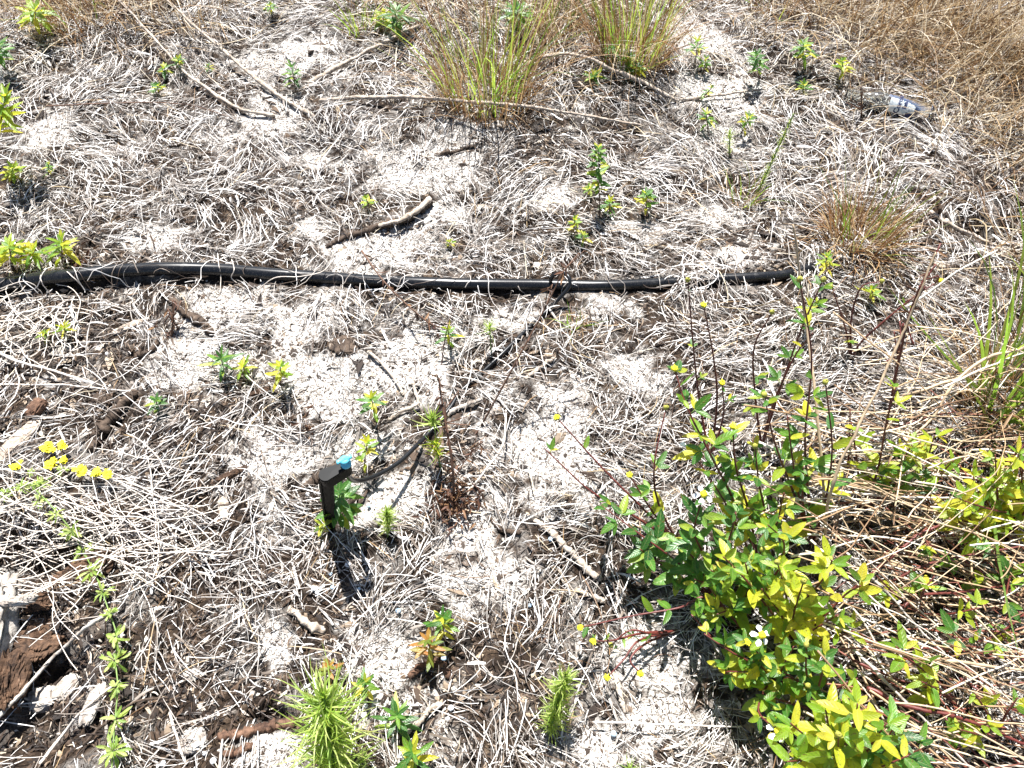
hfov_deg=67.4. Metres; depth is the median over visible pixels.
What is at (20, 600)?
wood knot
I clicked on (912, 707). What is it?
long stalk
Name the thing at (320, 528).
leafy weed
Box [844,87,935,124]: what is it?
plastic bottle
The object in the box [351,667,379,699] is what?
leafy weed
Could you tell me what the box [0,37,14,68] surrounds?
leafy weed
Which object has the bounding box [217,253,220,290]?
dry tendril
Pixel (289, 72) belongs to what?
leafy weed
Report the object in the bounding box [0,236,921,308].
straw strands
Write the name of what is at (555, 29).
grass tuft
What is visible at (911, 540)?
long stalk
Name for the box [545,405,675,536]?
flowering weed
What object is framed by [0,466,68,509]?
creeping vine
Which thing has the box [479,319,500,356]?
feathery weed
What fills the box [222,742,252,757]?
fallen branch
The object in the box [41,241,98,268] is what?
dead stalk
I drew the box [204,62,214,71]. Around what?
leafy weed
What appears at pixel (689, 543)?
flowering weed
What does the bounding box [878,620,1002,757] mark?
flowering weed
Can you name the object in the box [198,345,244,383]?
leafy weed
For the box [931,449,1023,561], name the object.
flowering weed
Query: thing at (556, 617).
fallen branch
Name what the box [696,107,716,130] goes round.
leafy weed
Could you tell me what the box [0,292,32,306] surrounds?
dry tendril
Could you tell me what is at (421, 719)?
fallen branch
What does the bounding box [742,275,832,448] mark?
flowering weed
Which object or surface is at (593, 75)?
leafy weed
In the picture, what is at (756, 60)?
leafy weed
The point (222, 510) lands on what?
wood chip
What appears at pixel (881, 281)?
flowering weed
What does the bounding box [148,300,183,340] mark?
dead stalk
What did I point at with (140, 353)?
fallen branch
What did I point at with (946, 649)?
long stalk
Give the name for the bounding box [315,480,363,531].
leafy weed
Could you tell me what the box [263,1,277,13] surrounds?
leafy weed
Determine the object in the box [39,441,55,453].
yellow flower
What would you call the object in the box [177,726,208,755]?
dead leaf
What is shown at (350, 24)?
grass tuft
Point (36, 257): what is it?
leafy weed
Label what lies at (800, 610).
flowering weed
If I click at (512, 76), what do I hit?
grass tuft
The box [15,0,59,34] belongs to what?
leafy weed
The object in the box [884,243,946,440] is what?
dead stalk
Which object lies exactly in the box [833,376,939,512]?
flowering weed
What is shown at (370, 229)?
fallen branch
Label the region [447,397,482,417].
fallen branch
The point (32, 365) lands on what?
fallen branch
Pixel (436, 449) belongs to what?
feathery weed
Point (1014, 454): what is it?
long stalk
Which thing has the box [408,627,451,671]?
leafy weed
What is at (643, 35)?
grass tuft
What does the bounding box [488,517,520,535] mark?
fallen branch
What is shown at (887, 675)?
long stalk
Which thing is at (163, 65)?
leafy weed
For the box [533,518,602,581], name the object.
fallen branch
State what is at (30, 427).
wood chip
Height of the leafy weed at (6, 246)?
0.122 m
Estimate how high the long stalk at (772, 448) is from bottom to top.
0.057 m
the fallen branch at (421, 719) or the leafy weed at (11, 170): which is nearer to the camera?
the fallen branch at (421, 719)
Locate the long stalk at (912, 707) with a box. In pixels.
[866,686,1023,745]
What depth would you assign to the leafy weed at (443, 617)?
1.34 m
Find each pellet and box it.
[210,757,216,763]
[448,705,453,710]
[611,730,616,736]
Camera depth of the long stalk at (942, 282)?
1.51 m
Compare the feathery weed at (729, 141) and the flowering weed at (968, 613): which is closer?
the flowering weed at (968, 613)
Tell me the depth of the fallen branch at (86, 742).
1.29 m
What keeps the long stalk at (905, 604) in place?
on the stalk tangle
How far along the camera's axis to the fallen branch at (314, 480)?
1.53 m
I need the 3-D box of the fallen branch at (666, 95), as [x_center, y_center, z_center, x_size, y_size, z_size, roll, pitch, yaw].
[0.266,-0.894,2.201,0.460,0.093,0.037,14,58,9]
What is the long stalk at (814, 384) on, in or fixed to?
on the dry stems
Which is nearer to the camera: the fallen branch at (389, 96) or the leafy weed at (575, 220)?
the leafy weed at (575, 220)
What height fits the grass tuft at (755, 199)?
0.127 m
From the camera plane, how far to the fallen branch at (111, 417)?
1.60 m
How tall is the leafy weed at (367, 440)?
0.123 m
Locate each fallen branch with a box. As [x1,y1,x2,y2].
[0,351,95,384]
[0,383,130,391]
[0,607,121,717]
[38,679,120,764]
[45,102,235,119]
[82,696,167,745]
[85,390,137,451]
[118,0,274,116]
[133,337,160,358]
[166,0,314,116]
[166,293,213,335]
[169,711,186,764]
[217,716,296,741]
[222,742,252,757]
[287,605,325,633]
[300,454,343,491]
[307,24,419,83]
[319,94,643,126]
[325,198,433,247]
[367,350,404,395]
[381,13,446,76]
[388,377,422,422]
[407,658,450,678]
[407,694,441,734]
[435,144,478,156]
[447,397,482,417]
[467,410,506,494]
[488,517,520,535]
[524,60,613,106]
[524,356,555,379]
[526,52,680,102]
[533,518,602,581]
[543,589,563,642]
[575,587,604,603]
[592,82,645,105]
[592,721,741,727]
[612,671,628,713]
[680,88,764,100]
[929,210,1014,257]
[936,197,942,216]
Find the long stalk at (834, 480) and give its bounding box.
[824,252,936,535]
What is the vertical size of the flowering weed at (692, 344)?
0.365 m
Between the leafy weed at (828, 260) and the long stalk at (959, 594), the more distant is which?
the leafy weed at (828, 260)
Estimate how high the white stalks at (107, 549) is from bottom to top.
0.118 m
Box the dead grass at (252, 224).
[0,0,1023,767]
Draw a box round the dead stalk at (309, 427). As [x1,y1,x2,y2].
[288,405,323,444]
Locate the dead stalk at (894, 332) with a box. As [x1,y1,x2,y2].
[885,323,903,408]
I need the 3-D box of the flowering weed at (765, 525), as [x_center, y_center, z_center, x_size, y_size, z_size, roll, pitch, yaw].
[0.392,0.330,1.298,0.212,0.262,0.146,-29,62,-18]
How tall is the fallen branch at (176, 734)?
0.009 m
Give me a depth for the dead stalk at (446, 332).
1.65 m
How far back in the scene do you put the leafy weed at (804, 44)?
2.19 m
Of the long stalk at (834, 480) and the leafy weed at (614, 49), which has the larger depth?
the leafy weed at (614, 49)
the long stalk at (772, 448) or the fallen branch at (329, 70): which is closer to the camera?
the long stalk at (772, 448)
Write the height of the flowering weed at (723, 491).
0.414 m
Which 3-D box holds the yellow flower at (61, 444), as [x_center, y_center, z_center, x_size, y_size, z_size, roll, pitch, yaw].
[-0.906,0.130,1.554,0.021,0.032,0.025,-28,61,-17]
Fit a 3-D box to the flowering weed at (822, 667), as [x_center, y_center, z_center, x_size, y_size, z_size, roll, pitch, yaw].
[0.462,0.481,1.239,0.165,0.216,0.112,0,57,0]
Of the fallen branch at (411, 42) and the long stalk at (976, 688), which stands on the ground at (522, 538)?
the fallen branch at (411, 42)
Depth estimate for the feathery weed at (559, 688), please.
1.24 m
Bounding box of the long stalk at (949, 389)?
[916,346,1023,432]
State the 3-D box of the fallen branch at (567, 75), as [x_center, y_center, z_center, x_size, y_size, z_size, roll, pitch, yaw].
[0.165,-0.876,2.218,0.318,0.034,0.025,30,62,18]
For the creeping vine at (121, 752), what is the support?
on the ground at (522, 538)
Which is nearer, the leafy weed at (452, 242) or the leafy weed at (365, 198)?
the leafy weed at (452, 242)
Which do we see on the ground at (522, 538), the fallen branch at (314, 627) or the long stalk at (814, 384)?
the fallen branch at (314, 627)
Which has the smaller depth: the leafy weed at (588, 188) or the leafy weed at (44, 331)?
the leafy weed at (44, 331)
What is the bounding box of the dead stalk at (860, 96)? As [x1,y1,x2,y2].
[844,86,866,118]
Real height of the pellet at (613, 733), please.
0.010 m
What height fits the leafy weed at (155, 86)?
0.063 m
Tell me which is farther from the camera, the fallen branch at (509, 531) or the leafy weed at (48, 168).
the leafy weed at (48, 168)
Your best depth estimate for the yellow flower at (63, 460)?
1.52 m
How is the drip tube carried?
on the ground at (522, 538)
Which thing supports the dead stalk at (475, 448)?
on the ground at (522, 538)
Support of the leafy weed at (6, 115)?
on the ground at (522, 538)
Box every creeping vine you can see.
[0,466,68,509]
[31,486,131,767]
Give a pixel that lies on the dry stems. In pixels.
(839, 509)
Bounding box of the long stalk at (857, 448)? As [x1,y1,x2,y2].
[853,446,995,480]
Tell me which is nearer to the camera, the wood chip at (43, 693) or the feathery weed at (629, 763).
the feathery weed at (629, 763)
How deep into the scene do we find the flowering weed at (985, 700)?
1.21 m
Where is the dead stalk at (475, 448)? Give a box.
[455,429,497,476]
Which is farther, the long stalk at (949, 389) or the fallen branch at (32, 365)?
the fallen branch at (32, 365)
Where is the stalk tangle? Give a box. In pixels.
[808,375,1023,767]
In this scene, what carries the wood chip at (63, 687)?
on the ground at (522, 538)
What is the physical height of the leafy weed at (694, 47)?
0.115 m
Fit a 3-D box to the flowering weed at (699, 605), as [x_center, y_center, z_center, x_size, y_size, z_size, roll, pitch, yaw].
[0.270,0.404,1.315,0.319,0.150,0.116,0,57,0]
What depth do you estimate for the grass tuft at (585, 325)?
1.74 m
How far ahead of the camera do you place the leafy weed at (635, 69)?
2.21 m
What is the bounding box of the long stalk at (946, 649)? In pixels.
[865,640,1023,658]
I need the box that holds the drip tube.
[346,271,571,482]
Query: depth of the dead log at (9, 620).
1.37 m
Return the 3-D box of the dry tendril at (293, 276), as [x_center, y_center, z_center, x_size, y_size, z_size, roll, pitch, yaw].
[-0.506,-0.250,1.805,0.195,0.044,0.051,-24,60,-15]
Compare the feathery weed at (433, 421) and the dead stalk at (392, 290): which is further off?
the dead stalk at (392, 290)
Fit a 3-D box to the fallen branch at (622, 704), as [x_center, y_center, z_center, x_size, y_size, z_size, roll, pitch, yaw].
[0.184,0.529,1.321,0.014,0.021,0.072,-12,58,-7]
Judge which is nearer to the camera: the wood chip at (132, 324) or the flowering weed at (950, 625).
the flowering weed at (950, 625)
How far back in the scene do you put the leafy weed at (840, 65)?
2.17 m
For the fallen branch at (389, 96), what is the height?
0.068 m
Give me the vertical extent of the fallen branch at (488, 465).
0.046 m
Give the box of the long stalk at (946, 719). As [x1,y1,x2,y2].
[939,710,989,767]
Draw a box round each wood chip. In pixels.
[0,418,40,464]
[13,614,67,666]
[21,592,54,613]
[23,397,48,419]
[27,685,55,713]
[49,548,116,590]
[51,673,82,701]
[78,681,106,726]
[91,394,113,406]
[111,318,144,334]
[209,465,247,483]
[218,490,229,520]
[249,386,270,395]
[328,334,358,356]
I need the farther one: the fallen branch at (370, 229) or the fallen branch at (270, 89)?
the fallen branch at (270, 89)
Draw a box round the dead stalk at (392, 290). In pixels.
[361,250,441,338]
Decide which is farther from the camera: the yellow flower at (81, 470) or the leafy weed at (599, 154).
the leafy weed at (599, 154)
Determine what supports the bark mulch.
on the ground at (522, 538)
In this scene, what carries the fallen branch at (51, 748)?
on the ground at (522, 538)
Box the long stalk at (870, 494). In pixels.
[839,489,972,498]
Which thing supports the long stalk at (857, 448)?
on the dry stems
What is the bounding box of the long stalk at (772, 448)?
[759,441,829,466]
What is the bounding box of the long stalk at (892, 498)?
[853,479,979,511]
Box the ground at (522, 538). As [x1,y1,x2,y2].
[0,0,1023,767]
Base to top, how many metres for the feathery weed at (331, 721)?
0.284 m
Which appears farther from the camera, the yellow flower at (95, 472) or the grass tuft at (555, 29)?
the grass tuft at (555, 29)
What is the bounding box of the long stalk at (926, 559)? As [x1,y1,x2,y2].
[866,554,1023,607]
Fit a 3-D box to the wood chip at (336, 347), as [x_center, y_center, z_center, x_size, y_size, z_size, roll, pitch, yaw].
[-0.373,-0.084,1.697,0.065,0.023,0.062,-12,58,-8]
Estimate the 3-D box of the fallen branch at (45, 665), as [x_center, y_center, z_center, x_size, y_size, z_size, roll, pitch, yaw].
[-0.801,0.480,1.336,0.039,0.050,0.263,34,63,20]
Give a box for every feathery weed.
[269,647,394,767]
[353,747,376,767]
[371,503,401,536]
[413,404,446,437]
[420,430,448,470]
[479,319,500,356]
[532,661,587,743]
[617,751,641,767]
[722,126,735,156]
[753,112,797,191]
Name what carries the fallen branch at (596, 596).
on the ground at (522, 538)
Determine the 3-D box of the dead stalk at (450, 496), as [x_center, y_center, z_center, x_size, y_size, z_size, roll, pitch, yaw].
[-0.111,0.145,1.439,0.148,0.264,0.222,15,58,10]
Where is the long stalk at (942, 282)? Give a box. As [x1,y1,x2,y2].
[905,250,997,307]
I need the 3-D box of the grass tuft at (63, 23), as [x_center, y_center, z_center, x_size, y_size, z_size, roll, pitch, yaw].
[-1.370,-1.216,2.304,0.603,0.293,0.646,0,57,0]
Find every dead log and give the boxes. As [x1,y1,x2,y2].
[0,572,25,658]
[0,648,32,720]
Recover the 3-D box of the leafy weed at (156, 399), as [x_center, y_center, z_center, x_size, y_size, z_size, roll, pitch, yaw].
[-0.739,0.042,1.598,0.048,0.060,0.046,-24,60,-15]
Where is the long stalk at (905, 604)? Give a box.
[899,582,1023,609]
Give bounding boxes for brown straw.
[0,0,1023,767]
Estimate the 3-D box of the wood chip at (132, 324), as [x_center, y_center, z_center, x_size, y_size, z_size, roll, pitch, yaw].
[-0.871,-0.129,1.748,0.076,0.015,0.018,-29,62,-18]
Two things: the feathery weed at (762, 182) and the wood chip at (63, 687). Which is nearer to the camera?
the wood chip at (63, 687)
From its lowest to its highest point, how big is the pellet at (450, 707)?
0.010 m
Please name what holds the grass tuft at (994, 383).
on the ground at (522, 538)
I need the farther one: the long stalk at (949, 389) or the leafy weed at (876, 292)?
the leafy weed at (876, 292)
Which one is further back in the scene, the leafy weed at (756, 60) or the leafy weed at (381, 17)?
the leafy weed at (381, 17)
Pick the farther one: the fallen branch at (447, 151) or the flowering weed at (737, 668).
the fallen branch at (447, 151)
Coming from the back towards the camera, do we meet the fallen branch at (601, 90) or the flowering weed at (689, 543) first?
the fallen branch at (601, 90)
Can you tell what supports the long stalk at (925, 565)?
on the dry stems
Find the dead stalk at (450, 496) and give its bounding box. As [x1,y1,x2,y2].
[411,374,486,537]
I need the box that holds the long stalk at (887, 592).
[846,552,945,653]
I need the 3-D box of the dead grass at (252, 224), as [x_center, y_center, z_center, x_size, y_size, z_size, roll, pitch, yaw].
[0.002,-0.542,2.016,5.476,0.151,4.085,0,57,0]
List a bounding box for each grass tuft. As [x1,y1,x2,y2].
[1,0,143,70]
[320,0,650,153]
[321,0,382,38]
[510,0,600,50]
[538,0,749,95]
[544,298,607,343]
[714,163,790,209]
[741,0,824,39]
[764,144,966,296]
[865,180,1023,661]
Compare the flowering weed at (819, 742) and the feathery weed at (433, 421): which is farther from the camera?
the feathery weed at (433, 421)
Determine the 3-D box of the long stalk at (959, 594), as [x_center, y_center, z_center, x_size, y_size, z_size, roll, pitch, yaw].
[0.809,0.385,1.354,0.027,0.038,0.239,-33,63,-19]
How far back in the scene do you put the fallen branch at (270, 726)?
1.29 m
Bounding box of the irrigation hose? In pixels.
[0,248,923,292]
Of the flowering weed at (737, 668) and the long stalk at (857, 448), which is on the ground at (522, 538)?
the flowering weed at (737, 668)
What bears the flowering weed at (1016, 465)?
on the ground at (522, 538)
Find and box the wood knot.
[0,593,38,607]
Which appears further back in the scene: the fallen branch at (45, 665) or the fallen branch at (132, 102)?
the fallen branch at (132, 102)
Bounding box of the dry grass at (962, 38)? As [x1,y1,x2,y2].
[0,0,1023,371]
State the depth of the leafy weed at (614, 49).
2.22 m
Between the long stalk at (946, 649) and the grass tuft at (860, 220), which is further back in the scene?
the grass tuft at (860, 220)
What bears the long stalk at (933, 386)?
on the dry stems
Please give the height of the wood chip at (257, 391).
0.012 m
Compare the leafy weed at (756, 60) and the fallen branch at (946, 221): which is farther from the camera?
the leafy weed at (756, 60)
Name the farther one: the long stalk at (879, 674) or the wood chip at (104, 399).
the wood chip at (104, 399)
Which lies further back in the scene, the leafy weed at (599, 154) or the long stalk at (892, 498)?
the leafy weed at (599, 154)
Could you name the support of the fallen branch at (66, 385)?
on the ground at (522, 538)
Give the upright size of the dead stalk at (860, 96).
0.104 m
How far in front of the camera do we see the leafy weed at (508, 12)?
2.27 m
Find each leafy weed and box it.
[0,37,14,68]
[0,83,25,132]
[0,161,25,183]
[0,232,33,265]
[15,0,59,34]
[16,239,49,269]
[35,328,53,342]
[40,229,80,269]
[42,161,54,178]
[53,320,76,337]
[144,392,168,414]
[148,81,165,92]
[156,62,172,78]
[171,54,186,67]
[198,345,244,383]
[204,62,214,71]
[232,355,257,381]
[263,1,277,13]
[264,359,292,391]
[282,59,301,91]
[313,658,343,684]
[314,517,330,536]
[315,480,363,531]
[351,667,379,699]
[355,434,378,477]
[356,390,388,422]
[360,194,377,207]
[370,691,423,740]
[372,8,391,29]
[377,2,415,37]
[395,730,438,767]
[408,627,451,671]
[423,605,459,644]
[435,322,464,348]
[445,239,456,247]
[497,0,532,33]
[567,214,581,235]
[574,230,592,247]
[582,67,607,84]
[582,183,597,196]
[586,143,609,216]
[597,195,621,216]
[603,43,619,57]
[619,52,641,67]
[625,61,648,76]
[634,187,657,215]
[684,35,708,62]
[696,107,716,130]
[698,54,711,74]
[700,84,714,99]
[736,109,756,136]
[746,48,769,78]
[790,37,819,68]
[795,78,813,94]
[795,296,825,324]
[815,250,839,276]
[831,57,854,78]
[858,284,885,303]
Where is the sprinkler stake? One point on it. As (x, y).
(331, 477)
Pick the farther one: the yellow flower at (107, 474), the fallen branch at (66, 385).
the fallen branch at (66, 385)
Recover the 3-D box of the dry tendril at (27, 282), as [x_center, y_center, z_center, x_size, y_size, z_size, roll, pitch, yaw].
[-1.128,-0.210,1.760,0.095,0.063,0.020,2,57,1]
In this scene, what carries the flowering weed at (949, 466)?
on the ground at (522, 538)
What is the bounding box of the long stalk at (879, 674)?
[850,646,970,767]
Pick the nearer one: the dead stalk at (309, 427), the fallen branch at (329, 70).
the dead stalk at (309, 427)
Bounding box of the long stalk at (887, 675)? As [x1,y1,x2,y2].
[851,659,1019,763]
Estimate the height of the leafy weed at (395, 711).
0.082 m
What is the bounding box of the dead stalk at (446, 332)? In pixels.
[430,308,453,364]
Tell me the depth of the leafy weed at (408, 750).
1.23 m
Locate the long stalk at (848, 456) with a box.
[845,410,850,486]
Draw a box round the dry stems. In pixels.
[734,311,1023,767]
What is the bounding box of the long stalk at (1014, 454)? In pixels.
[965,444,1023,500]
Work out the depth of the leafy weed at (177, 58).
2.24 m
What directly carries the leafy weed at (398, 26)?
on the ground at (522, 538)
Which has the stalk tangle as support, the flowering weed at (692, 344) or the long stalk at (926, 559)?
the long stalk at (926, 559)
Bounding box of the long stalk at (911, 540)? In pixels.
[851,524,939,588]
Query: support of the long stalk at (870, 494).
on the dry stems
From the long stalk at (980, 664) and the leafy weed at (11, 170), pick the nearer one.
the long stalk at (980, 664)
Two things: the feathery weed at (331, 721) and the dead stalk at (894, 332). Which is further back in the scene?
the dead stalk at (894, 332)
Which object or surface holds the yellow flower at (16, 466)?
on the ground at (522, 538)
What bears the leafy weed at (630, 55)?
on the ground at (522, 538)
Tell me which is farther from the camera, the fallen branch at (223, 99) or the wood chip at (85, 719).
the fallen branch at (223, 99)
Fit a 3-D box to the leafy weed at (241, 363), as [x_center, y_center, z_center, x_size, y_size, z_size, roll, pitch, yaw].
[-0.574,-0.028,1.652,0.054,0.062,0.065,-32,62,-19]
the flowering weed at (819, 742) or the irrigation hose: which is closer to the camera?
the flowering weed at (819, 742)
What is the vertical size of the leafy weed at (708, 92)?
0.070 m
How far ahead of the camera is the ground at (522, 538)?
1.69 m
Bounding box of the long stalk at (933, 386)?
[899,367,1023,396]
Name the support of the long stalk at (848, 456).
on the ground at (522, 538)
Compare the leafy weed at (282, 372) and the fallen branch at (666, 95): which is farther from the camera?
the fallen branch at (666, 95)
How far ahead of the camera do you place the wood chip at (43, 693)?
1.34 m
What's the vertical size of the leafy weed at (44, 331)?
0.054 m
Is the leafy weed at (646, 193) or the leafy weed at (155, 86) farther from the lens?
the leafy weed at (155, 86)
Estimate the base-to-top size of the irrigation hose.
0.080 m
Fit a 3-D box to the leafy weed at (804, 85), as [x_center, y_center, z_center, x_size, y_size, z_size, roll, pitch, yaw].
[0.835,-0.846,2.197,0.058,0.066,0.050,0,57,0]
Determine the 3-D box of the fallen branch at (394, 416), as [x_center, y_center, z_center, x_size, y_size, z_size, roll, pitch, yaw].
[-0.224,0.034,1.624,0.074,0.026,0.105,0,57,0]
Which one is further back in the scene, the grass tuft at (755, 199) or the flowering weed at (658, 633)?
the grass tuft at (755, 199)
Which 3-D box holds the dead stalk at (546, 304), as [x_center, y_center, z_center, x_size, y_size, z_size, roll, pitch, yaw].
[0.032,-0.087,1.521,0.280,0.332,0.059,-37,64,-22]
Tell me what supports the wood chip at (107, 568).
on the ground at (522, 538)
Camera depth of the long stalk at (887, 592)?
1.31 m
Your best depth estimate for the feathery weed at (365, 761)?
1.24 m
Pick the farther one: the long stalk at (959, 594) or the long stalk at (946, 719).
the long stalk at (959, 594)
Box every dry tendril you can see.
[0,281,42,301]
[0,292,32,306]
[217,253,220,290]
[256,259,332,290]
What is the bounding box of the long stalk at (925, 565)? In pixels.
[890,546,1023,582]
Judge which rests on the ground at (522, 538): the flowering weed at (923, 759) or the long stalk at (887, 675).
the flowering weed at (923, 759)
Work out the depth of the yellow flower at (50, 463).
1.52 m
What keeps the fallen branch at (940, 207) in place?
on the ground at (522, 538)
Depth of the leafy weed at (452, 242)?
1.86 m
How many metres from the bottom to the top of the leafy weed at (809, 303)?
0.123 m
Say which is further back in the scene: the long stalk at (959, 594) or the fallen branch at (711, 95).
the fallen branch at (711, 95)
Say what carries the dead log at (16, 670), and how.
on the ground at (522, 538)
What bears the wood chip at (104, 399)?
on the ground at (522, 538)
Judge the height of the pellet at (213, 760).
0.010 m
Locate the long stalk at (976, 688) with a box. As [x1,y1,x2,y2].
[959,678,1023,714]
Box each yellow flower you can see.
[8,459,22,471]
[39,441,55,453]
[43,456,57,469]
[57,439,67,450]
[59,455,67,465]
[72,464,86,476]
[90,467,101,476]
[102,468,112,479]
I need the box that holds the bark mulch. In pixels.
[0,0,1023,767]
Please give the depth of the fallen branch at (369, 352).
1.65 m
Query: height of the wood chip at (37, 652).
0.046 m
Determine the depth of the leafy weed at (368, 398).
1.52 m
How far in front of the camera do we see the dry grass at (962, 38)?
2.24 m
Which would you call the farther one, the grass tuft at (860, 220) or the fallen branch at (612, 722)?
the grass tuft at (860, 220)
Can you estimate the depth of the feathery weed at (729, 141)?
2.04 m
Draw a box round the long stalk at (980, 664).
[924,656,1023,672]
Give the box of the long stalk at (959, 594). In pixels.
[914,550,1023,644]
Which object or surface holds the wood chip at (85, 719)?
on the ground at (522, 538)
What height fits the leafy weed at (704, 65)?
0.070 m
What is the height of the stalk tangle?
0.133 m
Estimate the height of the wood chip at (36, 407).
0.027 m
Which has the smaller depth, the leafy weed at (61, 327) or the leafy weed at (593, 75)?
the leafy weed at (61, 327)
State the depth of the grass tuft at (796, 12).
2.39 m
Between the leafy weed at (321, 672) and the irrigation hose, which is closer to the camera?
the leafy weed at (321, 672)
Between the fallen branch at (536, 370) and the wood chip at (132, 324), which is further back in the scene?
the wood chip at (132, 324)
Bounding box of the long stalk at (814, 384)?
[792,224,824,533]
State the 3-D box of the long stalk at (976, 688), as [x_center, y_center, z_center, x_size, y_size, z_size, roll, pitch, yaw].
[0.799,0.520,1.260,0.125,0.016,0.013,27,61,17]
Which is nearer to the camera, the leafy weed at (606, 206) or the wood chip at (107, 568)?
the wood chip at (107, 568)
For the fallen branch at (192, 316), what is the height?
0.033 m
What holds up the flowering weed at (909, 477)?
on the ground at (522, 538)
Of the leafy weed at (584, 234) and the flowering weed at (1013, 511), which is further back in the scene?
the leafy weed at (584, 234)
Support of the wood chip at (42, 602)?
on the ground at (522, 538)
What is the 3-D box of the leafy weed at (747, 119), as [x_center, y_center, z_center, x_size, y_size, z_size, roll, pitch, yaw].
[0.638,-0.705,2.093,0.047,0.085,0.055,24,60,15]
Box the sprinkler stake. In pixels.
[318,454,352,531]
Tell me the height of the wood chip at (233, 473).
0.014 m
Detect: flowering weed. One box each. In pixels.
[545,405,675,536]
[576,582,755,648]
[589,629,678,681]
[594,481,771,596]
[667,360,805,554]
[682,513,807,635]
[685,277,736,454]
[698,621,820,742]
[708,535,881,661]
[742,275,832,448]
[748,274,855,545]
[750,631,857,716]
[766,678,920,767]
[831,278,942,358]
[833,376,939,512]
[845,695,935,767]
[863,569,988,627]
[868,447,937,504]
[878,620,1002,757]
[902,427,961,486]
[917,537,1023,658]
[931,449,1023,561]
[940,435,1023,535]
[945,686,1023,747]
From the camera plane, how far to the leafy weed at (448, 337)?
1.68 m
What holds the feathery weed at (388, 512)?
on the ground at (522, 538)
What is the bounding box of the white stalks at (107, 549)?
[0,272,261,670]
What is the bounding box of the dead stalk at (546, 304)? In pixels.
[480,250,594,425]
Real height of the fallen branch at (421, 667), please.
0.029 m
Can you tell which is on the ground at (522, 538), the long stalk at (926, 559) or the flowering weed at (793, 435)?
the flowering weed at (793, 435)
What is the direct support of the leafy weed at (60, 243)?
on the ground at (522, 538)

